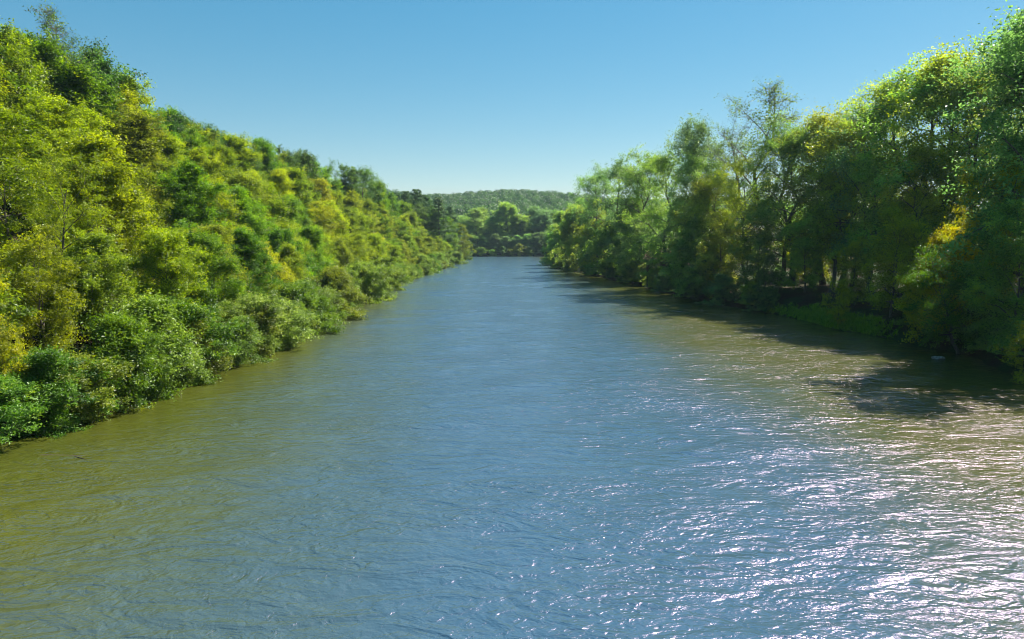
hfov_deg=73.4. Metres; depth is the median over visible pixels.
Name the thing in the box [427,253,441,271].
riverside shrub
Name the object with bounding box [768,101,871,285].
broadleaf tree
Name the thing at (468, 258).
riverside shrub
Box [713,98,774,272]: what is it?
dying tree
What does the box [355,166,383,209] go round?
broadleaf tree
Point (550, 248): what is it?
alder tree
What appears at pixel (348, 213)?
broadleaf tree
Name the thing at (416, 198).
pine tree
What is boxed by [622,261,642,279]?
riverside shrub
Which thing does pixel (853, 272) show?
alder tree
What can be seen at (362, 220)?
alder tree
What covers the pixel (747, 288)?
riverside shrub
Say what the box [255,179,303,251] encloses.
alder tree
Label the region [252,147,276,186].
broadleaf tree
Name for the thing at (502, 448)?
river water
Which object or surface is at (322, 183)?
broadleaf tree
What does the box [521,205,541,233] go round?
broadleaf tree
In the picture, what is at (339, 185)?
broadleaf tree
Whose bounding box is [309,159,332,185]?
broadleaf tree
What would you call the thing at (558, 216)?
broadleaf tree
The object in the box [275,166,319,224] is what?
broadleaf tree
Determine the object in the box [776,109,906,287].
broadleaf tree
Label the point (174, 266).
alder tree
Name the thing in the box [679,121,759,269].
broadleaf tree
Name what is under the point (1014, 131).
tree
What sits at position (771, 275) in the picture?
leaning tree
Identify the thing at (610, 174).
broadleaf tree
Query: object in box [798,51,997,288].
broadleaf tree
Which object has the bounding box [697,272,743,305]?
riverside shrub
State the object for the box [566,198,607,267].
broadleaf tree
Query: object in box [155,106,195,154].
broadleaf tree
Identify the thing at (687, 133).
broadleaf tree
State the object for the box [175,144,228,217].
broadleaf tree
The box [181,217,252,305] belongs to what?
alder tree
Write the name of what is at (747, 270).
alder tree
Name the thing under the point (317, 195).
broadleaf tree
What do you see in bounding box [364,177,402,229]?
broadleaf tree
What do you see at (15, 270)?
tree
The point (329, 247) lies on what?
alder tree
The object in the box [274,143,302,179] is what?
broadleaf tree
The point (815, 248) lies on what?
broadleaf tree
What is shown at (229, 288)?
alder tree
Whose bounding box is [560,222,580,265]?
alder tree
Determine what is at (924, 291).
alder tree
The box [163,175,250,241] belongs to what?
alder tree
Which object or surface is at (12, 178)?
alder tree
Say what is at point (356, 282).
riverside shrub
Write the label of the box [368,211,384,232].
alder tree
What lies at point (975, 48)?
broadleaf tree
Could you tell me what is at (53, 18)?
tree
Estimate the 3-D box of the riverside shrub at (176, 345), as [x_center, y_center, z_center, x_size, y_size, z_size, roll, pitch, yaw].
[-21.743,2.545,41.530,7.849,8.802,8.604,-3,7,-27]
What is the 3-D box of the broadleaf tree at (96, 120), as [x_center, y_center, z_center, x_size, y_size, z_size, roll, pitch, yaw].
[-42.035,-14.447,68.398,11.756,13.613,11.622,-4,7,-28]
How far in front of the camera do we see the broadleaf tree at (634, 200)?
143.30 m
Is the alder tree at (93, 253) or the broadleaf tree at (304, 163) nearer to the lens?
the alder tree at (93, 253)
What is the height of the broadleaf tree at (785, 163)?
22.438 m
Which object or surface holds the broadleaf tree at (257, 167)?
on the ground at (797, 296)
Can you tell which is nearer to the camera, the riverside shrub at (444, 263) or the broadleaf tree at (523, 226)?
the riverside shrub at (444, 263)
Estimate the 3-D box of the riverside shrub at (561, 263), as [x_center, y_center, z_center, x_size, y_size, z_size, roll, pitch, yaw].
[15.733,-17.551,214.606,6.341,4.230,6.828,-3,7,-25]
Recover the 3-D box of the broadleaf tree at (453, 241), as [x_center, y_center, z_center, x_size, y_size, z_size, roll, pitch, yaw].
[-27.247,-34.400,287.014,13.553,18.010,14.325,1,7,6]
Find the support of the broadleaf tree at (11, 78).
on the ground at (797, 296)
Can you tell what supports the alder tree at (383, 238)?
on the ground at (797, 296)
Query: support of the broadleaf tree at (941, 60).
on the ground at (797, 296)
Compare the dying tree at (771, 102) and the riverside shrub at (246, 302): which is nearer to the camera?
the riverside shrub at (246, 302)
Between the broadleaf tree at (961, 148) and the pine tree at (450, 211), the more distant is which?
the pine tree at (450, 211)
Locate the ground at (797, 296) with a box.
[0,194,1023,423]
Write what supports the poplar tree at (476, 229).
on the ground at (797, 296)
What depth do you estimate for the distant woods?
673.08 m
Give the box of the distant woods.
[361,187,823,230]
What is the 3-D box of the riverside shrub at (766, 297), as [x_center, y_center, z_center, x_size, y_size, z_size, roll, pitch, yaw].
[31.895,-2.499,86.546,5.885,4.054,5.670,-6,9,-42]
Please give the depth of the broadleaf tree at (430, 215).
270.09 m
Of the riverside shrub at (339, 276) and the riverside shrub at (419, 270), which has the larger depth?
the riverside shrub at (419, 270)
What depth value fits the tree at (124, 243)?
52.55 m
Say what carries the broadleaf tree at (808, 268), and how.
on the ground at (797, 296)
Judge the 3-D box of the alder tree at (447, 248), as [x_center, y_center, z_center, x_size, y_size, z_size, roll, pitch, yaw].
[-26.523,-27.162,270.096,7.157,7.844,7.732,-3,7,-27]
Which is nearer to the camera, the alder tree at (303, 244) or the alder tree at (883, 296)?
the alder tree at (883, 296)
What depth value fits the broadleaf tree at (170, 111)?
97.96 m
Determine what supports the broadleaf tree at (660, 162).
on the ground at (797, 296)
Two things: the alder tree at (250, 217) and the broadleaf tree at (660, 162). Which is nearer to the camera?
the alder tree at (250, 217)
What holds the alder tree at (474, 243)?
on the ground at (797, 296)
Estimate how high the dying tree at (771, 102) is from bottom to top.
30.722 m
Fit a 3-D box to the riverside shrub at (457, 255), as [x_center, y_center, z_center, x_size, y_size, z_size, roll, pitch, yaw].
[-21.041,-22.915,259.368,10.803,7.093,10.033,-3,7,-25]
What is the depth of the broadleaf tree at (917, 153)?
67.71 m
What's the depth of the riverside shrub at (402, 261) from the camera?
148.13 m
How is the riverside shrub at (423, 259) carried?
on the ground at (797, 296)
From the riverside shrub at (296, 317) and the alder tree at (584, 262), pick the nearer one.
the riverside shrub at (296, 317)
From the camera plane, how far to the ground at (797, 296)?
70.51 m
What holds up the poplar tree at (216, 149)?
on the ground at (797, 296)
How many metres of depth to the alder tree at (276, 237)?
83.88 m
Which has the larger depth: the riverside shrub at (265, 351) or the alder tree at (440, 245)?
the alder tree at (440, 245)
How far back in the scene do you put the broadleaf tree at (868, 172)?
76.98 m
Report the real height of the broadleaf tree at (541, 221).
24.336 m
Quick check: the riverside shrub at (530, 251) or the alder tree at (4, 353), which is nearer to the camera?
the alder tree at (4, 353)
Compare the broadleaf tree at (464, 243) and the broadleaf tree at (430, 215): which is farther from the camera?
the broadleaf tree at (464, 243)
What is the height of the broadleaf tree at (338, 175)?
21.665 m
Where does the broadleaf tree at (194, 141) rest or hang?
on the ground at (797, 296)
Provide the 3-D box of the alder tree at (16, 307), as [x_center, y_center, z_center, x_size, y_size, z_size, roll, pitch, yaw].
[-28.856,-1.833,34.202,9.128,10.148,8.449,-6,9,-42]
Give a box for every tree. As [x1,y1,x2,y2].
[0,18,55,203]
[0,25,47,163]
[0,55,58,203]
[0,60,55,234]
[0,102,81,276]
[0,215,90,355]
[0,234,42,370]
[0,259,34,407]
[4,24,100,198]
[6,86,101,228]
[8,222,153,343]
[18,130,125,286]
[20,106,149,227]
[22,129,159,263]
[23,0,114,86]
[43,30,107,114]
[44,55,172,199]
[68,43,163,208]
[96,160,174,270]
[100,102,188,230]
[105,85,164,202]
[108,68,168,204]
[118,221,213,322]
[140,105,181,197]
[145,132,187,226]
[147,156,233,234]
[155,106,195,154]
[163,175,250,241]
[173,223,252,318]
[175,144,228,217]
[178,124,212,171]
[179,117,231,185]
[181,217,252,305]
[197,121,238,171]
[204,141,244,201]
[214,178,278,248]
[220,221,285,297]
[221,130,272,196]
[222,132,248,166]
[224,166,285,241]
[240,167,269,204]
[244,239,298,297]
[245,170,272,215]
[248,150,266,170]
[251,135,290,183]
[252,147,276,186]
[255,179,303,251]
[262,224,322,284]
[264,194,306,250]
[267,166,299,199]
[272,150,288,169]
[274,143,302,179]
[274,241,312,286]
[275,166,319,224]
[281,192,319,228]
[287,153,330,187]
[290,224,333,282]
[291,231,313,273]
[292,148,331,192]
[300,179,322,217]
[304,199,346,248]
[307,178,339,209]
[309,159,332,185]
[309,226,340,272]
[310,199,365,257]
[320,173,335,190]
[321,158,343,207]
[323,237,339,271]
[328,188,345,210]
[329,176,347,204]
[329,237,354,267]
[338,162,370,210]
[340,188,365,220]
[341,205,367,233]
[343,230,382,261]
[343,241,361,262]
[346,233,369,262]
[351,207,377,241]
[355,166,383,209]
[356,208,382,237]
[359,195,379,215]
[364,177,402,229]
[365,232,389,260]
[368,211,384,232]
[369,232,390,258]
[373,212,396,246]
[375,202,395,234]
[381,192,401,237]
[381,213,399,245]
[384,240,392,258]
[385,214,409,240]
[386,244,409,263]
[388,238,405,258]
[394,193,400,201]
[394,212,414,238]
[395,239,418,265]
[397,225,420,239]
[398,199,422,221]
[399,191,414,211]
[400,235,422,264]
[401,210,427,240]
[407,189,433,226]
[409,202,437,242]
[413,235,435,254]
[419,195,436,208]
[422,236,438,253]
[425,196,455,240]
[425,242,437,254]
[426,206,452,247]
[433,236,444,251]
[442,215,461,251]
[444,240,452,251]
[445,206,464,250]
[455,215,474,246]
[455,222,476,256]
[463,207,489,246]
[467,233,478,249]
[476,206,489,240]
[476,236,490,249]
[481,216,506,246]
[481,233,502,248]
[486,201,529,246]
[493,236,514,252]
[506,214,536,237]
[509,233,527,251]
[511,233,537,252]
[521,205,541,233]
[527,232,546,251]
[529,207,554,239]
[536,223,566,265]
[537,230,552,250]
[542,207,561,246]
[544,211,565,247]
[547,203,586,263]
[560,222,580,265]
[566,197,584,212]
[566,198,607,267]
[568,167,622,262]
[571,151,652,248]
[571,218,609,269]
[572,215,606,270]
[574,218,627,275]
[593,142,682,254]
[602,166,667,258]
[602,202,643,274]
[614,213,659,275]
[615,139,698,262]
[634,213,680,280]
[643,248,688,286]
[654,109,731,264]
[656,147,735,264]
[658,213,735,296]
[659,173,737,271]
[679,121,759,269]
[687,158,747,274]
[689,207,749,286]
[702,76,814,280]
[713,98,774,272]
[714,138,779,283]
[717,115,837,282]
[724,107,848,284]
[725,194,791,287]
[725,218,775,266]
[748,238,782,293]
[759,120,861,284]
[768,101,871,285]
[770,206,831,292]
[775,204,803,271]
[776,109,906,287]
[782,249,830,281]
[785,95,930,286]
[789,141,882,293]
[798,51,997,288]
[819,78,921,290]
[825,144,910,293]
[830,234,872,305]
[839,50,1023,286]
[852,35,1023,293]
[855,202,935,317]
[874,185,937,289]
[877,136,968,299]
[887,54,1023,261]
[892,216,989,342]
[895,242,998,354]
[900,22,1017,223]
[913,0,1023,327]
[937,141,1023,317]
[950,232,1023,344]
[955,196,1023,359]
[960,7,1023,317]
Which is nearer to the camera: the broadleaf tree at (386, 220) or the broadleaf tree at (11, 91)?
the broadleaf tree at (11, 91)
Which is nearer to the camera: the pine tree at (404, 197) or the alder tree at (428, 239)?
the alder tree at (428, 239)
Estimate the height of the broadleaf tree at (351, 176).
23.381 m
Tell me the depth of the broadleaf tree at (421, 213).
254.64 m
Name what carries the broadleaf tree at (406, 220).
on the ground at (797, 296)
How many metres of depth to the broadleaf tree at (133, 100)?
86.16 m
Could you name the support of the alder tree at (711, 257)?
on the ground at (797, 296)
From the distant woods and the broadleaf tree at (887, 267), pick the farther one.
the distant woods
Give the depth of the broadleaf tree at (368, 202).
197.96 m
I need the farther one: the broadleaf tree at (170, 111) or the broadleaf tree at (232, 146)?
the broadleaf tree at (232, 146)
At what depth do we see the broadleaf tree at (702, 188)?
104.98 m
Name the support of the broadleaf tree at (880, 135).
on the ground at (797, 296)
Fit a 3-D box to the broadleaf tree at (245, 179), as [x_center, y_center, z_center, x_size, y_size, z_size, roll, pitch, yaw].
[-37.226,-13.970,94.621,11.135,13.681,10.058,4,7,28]
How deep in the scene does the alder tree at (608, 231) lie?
156.89 m
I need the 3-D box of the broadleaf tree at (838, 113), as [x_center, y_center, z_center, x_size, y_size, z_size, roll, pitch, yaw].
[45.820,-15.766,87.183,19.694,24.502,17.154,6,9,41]
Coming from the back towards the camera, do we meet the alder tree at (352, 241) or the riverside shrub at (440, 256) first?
the riverside shrub at (440, 256)
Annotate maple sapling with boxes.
[818,275,853,326]
[990,318,1023,383]
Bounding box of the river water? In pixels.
[0,256,1023,638]
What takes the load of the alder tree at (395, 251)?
on the ground at (797, 296)
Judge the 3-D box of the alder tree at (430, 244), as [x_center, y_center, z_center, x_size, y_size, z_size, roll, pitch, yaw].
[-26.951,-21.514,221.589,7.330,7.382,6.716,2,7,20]
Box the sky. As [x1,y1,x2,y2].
[0,0,1023,208]
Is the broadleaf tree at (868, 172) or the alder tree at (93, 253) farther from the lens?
the broadleaf tree at (868, 172)
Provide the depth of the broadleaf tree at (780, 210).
91.38 m
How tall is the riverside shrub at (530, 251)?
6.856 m
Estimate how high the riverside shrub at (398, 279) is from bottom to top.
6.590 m
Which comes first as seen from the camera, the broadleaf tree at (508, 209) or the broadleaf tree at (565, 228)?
the broadleaf tree at (565, 228)
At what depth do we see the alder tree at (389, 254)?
156.80 m
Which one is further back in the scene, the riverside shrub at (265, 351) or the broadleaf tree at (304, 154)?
the broadleaf tree at (304, 154)
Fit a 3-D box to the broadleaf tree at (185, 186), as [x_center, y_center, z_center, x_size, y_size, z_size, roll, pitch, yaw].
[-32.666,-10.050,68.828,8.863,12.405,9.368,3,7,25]
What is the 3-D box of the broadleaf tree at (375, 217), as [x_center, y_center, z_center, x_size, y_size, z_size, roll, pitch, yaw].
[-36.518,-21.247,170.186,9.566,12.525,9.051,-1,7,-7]
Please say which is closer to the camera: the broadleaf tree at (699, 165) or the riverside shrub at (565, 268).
the broadleaf tree at (699, 165)
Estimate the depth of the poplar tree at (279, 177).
134.65 m
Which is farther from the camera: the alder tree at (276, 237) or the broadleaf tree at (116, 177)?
the alder tree at (276, 237)
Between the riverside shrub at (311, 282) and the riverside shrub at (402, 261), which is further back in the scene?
the riverside shrub at (402, 261)
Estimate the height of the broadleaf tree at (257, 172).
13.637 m
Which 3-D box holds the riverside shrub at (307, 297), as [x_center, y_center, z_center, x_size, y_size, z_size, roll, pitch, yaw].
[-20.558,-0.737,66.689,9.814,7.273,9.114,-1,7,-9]
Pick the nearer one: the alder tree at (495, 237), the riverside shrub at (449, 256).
the riverside shrub at (449, 256)
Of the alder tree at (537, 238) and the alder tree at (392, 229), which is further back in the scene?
the alder tree at (537, 238)
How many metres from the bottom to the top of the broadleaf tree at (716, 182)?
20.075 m
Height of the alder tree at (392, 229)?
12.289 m
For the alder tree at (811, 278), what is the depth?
84.97 m
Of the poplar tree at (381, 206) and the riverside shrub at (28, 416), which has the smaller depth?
the riverside shrub at (28, 416)
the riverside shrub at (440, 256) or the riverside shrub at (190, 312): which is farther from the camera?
the riverside shrub at (440, 256)
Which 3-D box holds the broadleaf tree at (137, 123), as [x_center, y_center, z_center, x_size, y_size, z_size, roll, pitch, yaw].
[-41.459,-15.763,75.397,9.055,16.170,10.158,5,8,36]
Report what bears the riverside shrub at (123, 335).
on the ground at (797, 296)
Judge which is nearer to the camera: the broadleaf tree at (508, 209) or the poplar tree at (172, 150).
the poplar tree at (172, 150)
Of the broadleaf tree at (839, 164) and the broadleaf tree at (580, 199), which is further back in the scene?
the broadleaf tree at (580, 199)
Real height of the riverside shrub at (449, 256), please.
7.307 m
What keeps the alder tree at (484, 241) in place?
on the ground at (797, 296)
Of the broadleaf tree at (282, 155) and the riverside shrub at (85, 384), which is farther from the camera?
the broadleaf tree at (282, 155)
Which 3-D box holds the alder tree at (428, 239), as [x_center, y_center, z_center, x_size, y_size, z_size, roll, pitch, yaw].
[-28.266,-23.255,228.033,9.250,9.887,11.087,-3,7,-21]
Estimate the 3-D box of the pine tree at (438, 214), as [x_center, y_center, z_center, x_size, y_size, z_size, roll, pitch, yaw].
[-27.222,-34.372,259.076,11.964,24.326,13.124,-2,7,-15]
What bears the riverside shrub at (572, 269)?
on the ground at (797, 296)
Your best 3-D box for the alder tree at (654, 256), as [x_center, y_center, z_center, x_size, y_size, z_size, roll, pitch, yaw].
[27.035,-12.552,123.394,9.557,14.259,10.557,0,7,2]
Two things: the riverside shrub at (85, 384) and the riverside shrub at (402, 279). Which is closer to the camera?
the riverside shrub at (85, 384)
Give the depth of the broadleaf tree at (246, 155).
130.14 m
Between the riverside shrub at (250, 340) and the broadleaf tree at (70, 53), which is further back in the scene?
the broadleaf tree at (70, 53)
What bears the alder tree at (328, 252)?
on the ground at (797, 296)
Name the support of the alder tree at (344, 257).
on the ground at (797, 296)
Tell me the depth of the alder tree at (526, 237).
386.59 m
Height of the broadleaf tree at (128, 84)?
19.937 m
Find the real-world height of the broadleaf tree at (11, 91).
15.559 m
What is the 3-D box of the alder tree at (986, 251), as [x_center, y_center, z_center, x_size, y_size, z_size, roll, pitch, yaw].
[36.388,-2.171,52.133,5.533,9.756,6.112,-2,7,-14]
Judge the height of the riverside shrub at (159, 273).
6.222 m
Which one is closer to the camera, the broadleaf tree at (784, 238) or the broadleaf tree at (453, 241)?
the broadleaf tree at (784, 238)
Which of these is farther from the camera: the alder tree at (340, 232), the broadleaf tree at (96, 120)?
the alder tree at (340, 232)
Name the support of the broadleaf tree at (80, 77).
on the ground at (797, 296)
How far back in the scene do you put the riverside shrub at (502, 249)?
381.67 m
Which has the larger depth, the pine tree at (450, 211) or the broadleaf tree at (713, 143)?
the pine tree at (450, 211)
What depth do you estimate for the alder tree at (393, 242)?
169.74 m
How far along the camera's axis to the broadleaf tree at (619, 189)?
147.15 m
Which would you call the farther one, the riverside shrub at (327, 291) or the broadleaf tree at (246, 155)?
the broadleaf tree at (246, 155)
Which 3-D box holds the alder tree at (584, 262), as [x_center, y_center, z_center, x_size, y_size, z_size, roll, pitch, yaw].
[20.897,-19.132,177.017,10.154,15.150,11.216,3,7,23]
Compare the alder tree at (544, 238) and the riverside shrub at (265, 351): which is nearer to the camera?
the riverside shrub at (265, 351)
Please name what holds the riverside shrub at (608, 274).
on the ground at (797, 296)
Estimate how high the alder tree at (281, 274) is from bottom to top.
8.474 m
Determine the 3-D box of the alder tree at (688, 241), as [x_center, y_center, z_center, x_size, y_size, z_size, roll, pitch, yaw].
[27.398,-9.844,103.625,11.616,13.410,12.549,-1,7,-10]
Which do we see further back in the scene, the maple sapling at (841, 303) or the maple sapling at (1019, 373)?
the maple sapling at (841, 303)
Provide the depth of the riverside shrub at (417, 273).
162.34 m
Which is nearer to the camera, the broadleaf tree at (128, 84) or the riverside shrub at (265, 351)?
the riverside shrub at (265, 351)
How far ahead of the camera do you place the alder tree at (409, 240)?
184.41 m
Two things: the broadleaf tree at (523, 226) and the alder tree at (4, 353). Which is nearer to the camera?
the alder tree at (4, 353)
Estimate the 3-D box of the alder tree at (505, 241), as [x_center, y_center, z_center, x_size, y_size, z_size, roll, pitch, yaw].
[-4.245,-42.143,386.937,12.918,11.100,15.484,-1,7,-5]
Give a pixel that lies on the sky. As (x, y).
(433, 96)
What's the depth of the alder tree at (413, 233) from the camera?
225.33 m
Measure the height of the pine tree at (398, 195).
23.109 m
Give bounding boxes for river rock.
[931,356,944,358]
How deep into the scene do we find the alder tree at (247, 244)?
67.04 m
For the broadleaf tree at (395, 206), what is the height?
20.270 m
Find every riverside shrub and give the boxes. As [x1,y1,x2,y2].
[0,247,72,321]
[0,344,131,439]
[0,372,70,443]
[10,341,155,430]
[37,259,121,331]
[66,306,184,414]
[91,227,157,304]
[98,288,223,400]
[124,255,228,304]
[139,292,253,381]
[158,344,217,391]
[177,318,235,380]
[204,287,303,361]
[208,302,291,362]
[218,312,278,366]
[240,290,326,351]
[250,276,353,336]
[264,281,319,332]
[285,298,323,338]
[289,277,336,326]
[308,263,373,319]
[314,281,351,324]
[316,265,365,305]
[345,257,399,303]
[368,256,409,291]
[391,264,406,285]
[392,261,412,282]
[394,256,408,282]
[406,265,418,280]
[408,265,415,279]
[409,263,420,278]
[411,254,434,274]
[414,257,442,273]
[414,264,422,277]
[416,262,433,275]
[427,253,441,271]
[433,251,449,267]
[438,250,454,267]
[439,250,458,266]
[440,260,448,268]
[449,249,468,263]
[461,249,472,259]
[476,246,487,255]
[487,249,496,255]
[496,246,509,256]
[506,249,515,255]
[510,243,528,256]
[522,246,535,256]
[534,247,543,254]
[551,258,564,268]
[560,262,571,270]
[567,262,577,271]
[605,263,617,277]
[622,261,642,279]
[627,263,645,282]
[639,275,655,287]
[651,271,674,292]
[662,265,688,289]
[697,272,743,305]
[734,282,756,305]
[739,284,780,312]
[893,296,938,324]
[964,315,1023,354]
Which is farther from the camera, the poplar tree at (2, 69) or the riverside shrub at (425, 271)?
the riverside shrub at (425, 271)
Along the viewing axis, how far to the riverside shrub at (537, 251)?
382.15 m
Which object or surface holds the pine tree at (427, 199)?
on the ground at (797, 296)
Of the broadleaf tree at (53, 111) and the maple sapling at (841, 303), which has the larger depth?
the maple sapling at (841, 303)
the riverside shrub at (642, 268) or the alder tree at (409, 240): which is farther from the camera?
the alder tree at (409, 240)
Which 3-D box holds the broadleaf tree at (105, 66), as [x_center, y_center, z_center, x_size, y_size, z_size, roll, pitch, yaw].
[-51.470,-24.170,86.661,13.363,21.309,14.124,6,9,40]
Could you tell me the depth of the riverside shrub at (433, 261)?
187.36 m
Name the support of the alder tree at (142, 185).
on the ground at (797, 296)
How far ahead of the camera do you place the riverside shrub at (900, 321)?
61.98 m
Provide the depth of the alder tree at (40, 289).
38.67 m
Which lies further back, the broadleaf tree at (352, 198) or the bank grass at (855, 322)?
the broadleaf tree at (352, 198)
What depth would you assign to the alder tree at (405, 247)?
176.65 m
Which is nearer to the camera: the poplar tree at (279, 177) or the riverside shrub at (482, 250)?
the poplar tree at (279, 177)
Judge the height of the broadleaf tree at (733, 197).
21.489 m
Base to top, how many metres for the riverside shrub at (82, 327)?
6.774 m
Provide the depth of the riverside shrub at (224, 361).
45.79 m
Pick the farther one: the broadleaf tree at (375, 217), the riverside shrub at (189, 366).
the broadleaf tree at (375, 217)
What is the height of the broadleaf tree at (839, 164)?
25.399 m
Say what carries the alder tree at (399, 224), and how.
on the ground at (797, 296)
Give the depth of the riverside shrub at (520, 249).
380.63 m
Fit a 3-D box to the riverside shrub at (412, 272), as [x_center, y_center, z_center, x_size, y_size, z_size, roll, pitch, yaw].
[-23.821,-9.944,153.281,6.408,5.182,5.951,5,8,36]
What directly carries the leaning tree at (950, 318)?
on the ground at (797, 296)
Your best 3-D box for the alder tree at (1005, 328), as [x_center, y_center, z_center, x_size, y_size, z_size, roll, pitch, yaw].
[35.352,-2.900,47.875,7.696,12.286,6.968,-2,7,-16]
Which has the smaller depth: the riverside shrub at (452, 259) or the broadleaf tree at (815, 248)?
the broadleaf tree at (815, 248)
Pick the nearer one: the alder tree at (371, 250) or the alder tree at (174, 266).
the alder tree at (174, 266)
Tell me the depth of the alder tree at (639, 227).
138.26 m
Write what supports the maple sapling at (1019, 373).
on the ground at (797, 296)
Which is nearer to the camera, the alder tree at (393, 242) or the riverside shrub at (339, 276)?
the riverside shrub at (339, 276)
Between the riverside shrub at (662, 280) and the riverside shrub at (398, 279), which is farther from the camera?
the riverside shrub at (398, 279)
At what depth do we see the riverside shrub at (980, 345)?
51.00 m
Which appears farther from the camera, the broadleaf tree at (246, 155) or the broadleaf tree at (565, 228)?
the broadleaf tree at (565, 228)
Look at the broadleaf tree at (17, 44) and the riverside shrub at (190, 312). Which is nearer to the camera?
the riverside shrub at (190, 312)
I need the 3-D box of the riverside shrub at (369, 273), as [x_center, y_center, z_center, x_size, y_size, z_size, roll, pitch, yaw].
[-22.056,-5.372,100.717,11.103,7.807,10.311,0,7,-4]
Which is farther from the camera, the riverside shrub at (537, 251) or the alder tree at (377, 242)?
the riverside shrub at (537, 251)
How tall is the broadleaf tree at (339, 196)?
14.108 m
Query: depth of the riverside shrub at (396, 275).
124.21 m
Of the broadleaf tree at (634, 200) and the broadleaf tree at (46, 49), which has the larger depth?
the broadleaf tree at (634, 200)
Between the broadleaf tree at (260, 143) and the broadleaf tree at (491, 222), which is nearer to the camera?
the broadleaf tree at (260, 143)
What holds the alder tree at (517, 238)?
on the ground at (797, 296)
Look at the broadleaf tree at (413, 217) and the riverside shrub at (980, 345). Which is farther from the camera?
the broadleaf tree at (413, 217)
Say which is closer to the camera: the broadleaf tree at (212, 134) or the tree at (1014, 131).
the tree at (1014, 131)
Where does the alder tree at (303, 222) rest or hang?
on the ground at (797, 296)
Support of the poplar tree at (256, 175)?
on the ground at (797, 296)
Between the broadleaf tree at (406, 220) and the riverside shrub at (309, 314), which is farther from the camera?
the broadleaf tree at (406, 220)
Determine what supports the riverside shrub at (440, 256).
on the ground at (797, 296)
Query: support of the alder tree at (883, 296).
on the ground at (797, 296)
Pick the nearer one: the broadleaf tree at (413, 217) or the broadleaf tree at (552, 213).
the broadleaf tree at (413, 217)
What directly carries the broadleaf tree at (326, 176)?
on the ground at (797, 296)
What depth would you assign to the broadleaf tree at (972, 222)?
52.55 m
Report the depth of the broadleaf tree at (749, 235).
120.94 m
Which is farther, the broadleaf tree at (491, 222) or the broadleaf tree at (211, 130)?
the broadleaf tree at (491, 222)
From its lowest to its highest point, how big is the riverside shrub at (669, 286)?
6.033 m
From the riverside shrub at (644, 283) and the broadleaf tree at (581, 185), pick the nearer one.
the riverside shrub at (644, 283)
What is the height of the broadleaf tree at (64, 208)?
12.965 m
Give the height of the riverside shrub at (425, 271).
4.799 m
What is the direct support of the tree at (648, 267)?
on the ground at (797, 296)
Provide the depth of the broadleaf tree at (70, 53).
77.23 m
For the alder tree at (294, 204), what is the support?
on the ground at (797, 296)
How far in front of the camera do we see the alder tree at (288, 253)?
78.62 m
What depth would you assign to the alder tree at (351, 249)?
123.01 m
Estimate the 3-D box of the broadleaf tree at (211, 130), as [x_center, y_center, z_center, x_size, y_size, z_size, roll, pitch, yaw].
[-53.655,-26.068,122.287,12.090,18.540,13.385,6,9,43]
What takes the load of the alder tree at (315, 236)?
on the ground at (797, 296)
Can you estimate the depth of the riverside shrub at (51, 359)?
32.77 m
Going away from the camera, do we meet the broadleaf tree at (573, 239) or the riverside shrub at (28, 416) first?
the riverside shrub at (28, 416)
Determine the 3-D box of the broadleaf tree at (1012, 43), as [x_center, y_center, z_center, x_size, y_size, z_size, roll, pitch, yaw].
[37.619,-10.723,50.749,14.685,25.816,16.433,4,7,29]
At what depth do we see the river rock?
52.00 m
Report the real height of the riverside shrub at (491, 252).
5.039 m
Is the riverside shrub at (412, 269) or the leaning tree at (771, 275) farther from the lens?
the riverside shrub at (412, 269)
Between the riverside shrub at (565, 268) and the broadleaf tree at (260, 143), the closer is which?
the broadleaf tree at (260, 143)
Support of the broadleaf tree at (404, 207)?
on the ground at (797, 296)
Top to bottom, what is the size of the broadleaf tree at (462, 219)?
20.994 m
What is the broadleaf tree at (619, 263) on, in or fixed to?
on the ground at (797, 296)
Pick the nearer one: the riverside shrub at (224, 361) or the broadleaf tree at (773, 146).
the riverside shrub at (224, 361)
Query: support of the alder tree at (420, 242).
on the ground at (797, 296)
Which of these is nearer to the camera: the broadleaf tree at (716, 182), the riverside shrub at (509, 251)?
the broadleaf tree at (716, 182)
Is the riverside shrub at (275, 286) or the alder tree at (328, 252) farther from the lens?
the alder tree at (328, 252)
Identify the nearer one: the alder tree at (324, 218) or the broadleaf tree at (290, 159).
the alder tree at (324, 218)
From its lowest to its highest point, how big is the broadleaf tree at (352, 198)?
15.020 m
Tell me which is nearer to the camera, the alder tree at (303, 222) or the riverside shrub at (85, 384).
the riverside shrub at (85, 384)
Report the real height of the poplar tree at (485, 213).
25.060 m
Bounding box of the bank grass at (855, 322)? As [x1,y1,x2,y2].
[760,302,936,346]

